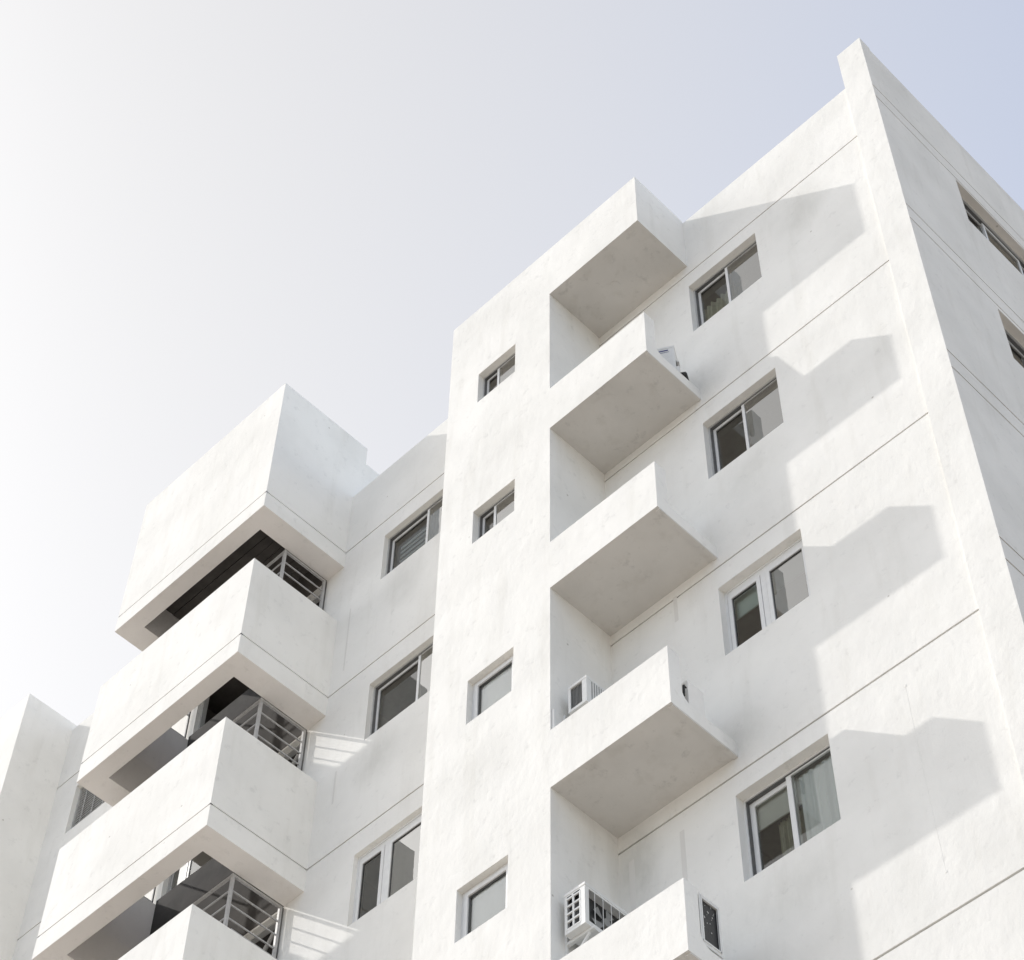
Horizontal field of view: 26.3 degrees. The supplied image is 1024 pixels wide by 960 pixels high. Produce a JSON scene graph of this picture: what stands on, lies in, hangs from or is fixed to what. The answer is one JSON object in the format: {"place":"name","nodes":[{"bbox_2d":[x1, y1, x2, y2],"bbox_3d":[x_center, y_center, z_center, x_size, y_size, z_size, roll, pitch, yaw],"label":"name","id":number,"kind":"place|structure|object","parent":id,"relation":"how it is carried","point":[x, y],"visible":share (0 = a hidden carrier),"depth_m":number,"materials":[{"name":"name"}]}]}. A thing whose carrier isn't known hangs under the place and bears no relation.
{"place":"outdoors","nodes":[
{"label":"outdoors","id":0,"kind":"place"},
{"bbox_2d":[0,38,1023,959],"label":"apartment building","id":1,"kind":"structure","parent":0,"point":[782,528],"depth_m":23.69,"materials":[{"name":"white paint"}]},
{"bbox_2d":[70,787,104,828],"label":"louvre window","id":2,"kind":"structure","parent":1,"relation":"in","point":[87,802],"depth_m":31.46,"materials":[{"name":"grey metal"}]},
{"bbox_2d":[166,744,299,892],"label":"loggia window","id":3,"kind":"structure","parent":1,"relation":"in","point":[193,865],"depth_m":28.31,"materials":[{"name":"grey metal"}]},
{"bbox_2d":[198,593,320,728],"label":"loggia window","id":4,"kind":"structure","parent":1,"relation":"in","point":[234,688],"depth_m":30.84,"materials":[{"name":"black glass"}]},
{"bbox_2d":[250,921,275,954],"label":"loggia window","id":5,"kind":"structure","parent":1,"relation":"in","point":[265,935],"depth_m":25.02,"materials":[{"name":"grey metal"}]},
{"bbox_2d":[352,812,421,922],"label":"window","id":6,"kind":"structure","parent":1,"relation":"in","point":[392,863],"depth_m":24.57,"materials":[{"name":"grey glass"}]},
{"bbox_2d":[369,642,432,735],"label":"window","id":7,"kind":"structure","parent":1,"relation":"in","point":[412,680],"depth_m":27.11,"materials":[{"name":"grey glass"}]},
{"bbox_2d":[385,495,442,575],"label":"window","id":8,"kind":"structure","parent":1,"relation":"in","point":[426,525],"depth_m":29.02,"materials":[{"name":"grey glass"}]},
{"bbox_2d":[461,863,507,938],"bbox_3d":[-0.206,3.879,20.054,0.672,0.660,0.082,-39,-64,24],"label":"window","id":9,"kind":"structure","parent":1,"relation":"in","point":[487,898],"depth_m":20.15,"materials":[{"name":"grey glass"}]},
{"bbox_2d":[472,655,512,719],"bbox_3d":[-0.152,2.162,22.458,0.670,0.680,0.082,-39,-64,24],"label":"window","id":10,"kind":"structure","parent":1,"relation":"in","point":[498,683],"depth_m":22.57,"materials":[{"name":"white glass"}]},
{"bbox_2d":[478,487,514,538],"bbox_3d":[0.082,0.790,24.822,1.273,1.770,0.676,-39,-64,24],"label":"window","id":11,"kind":"structure","parent":1,"relation":"in","point":[504,506],"depth_m":25.23,"materials":[{"name":"grey glass"}]},
{"bbox_2d":[483,353,514,396],"bbox_3d":[0.100,-0.897,27.239,1.255,1.795,0.676,-39,-64,24],"label":"window","id":12,"kind":"structure","parent":1,"relation":"in","point":[504,370],"depth_m":27.66,"materials":[{"name":"grey glass"}]},
{"bbox_2d":[552,675,604,727],"bbox_3d":[0.801,2.347,21.298,0.393,0.786,0.799,-39,-64,24],"label":"air conditioner","id":13,"kind":"object","parent":1,"relation":"attached to","point":[584,690],"visible":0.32,"depth_m":21.28,"materials":[{"name":"white metal"}]},
{"bbox_2d":[564,881,627,955],"bbox_3d":[0.790,4.040,19.003,0.353,0.815,0.765,-39,-64,24],"label":"air conditioner","id":14,"kind":"object","parent":1,"relation":"attached to","point":[591,912],"visible":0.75,"depth_m":19.03,"materials":[{"name":"white metal"}]},
{"bbox_2d":[657,345,688,379],"bbox_3d":[1.614,-1.234,25.238,0.822,0.531,0.278,-12,-56,9],"label":"air conditioner","id":15,"kind":"object","parent":1,"relation":"on","point":[668,354],"visible":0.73,"depth_m":25.20,"materials":[{"name":"white metal"}]},
{"bbox_2d":[682,680,704,716],"bbox_3d":[1.412,2.188,20.263,0.731,0.345,0.294,-39,-64,24],"label":"air conditioner","id":16,"kind":"object","parent":1,"relation":"attached to","point":[693,695],"visible":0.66,"depth_m":20.12,"materials":[{"name":"metal"}]},
{"bbox_2d":[697,892,722,958],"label":"air conditioner","id":17,"kind":"object","parent":1,"relation":"attached to","point":[709,919],"visible":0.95,"depth_m":17.82,"materials":[{"name":"white metal"}]},
{"bbox_2d":[693,240,761,327],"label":"window","id":18,"kind":"structure","parent":1,"relation":"in","point":[743,270],"depth_m":26.88,"materials":[{"name":"grey glass"}]},
{"bbox_2d":[708,376,782,475],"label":"window","id":19,"kind":"structure","parent":1,"relation":"in","point":[760,413],"depth_m":24.84,"materials":[{"name":"grey glass"}]},
{"bbox_2d":[724,537,810,651],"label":"window","id":20,"kind":"structure","parent":1,"relation":"in","point":[780,584],"depth_m":21.84,"materials":[{"name":"grey glass"}]},
{"bbox_2d":[743,744,840,876],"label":"window","id":21,"kind":"structure","parent":1,"relation":"in","point":[801,803],"depth_m":19.34,"materials":[{"name":"grey glass"}]},
{"bbox_2d":[961,197,1023,275],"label":"window","id":22,"kind":"structure","parent":1,"relation":"in","point":[985,229],"depth_m":27.31,"materials":[{"name":"grey metal"}]},
{"bbox_2d":[1004,328,1023,367],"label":"window","id":23,"kind":"structure","parent":1,"relation":"in","point":[1017,349],"depth_m":24.65,"materials":[{"name":"grey metal"}]},
{"bbox_2d":[0,0,1023,725],"label":"sky","id":24,"kind":"structure","parent":0,"point":[208,208],"materials":[{"name":"white"}]}
]}

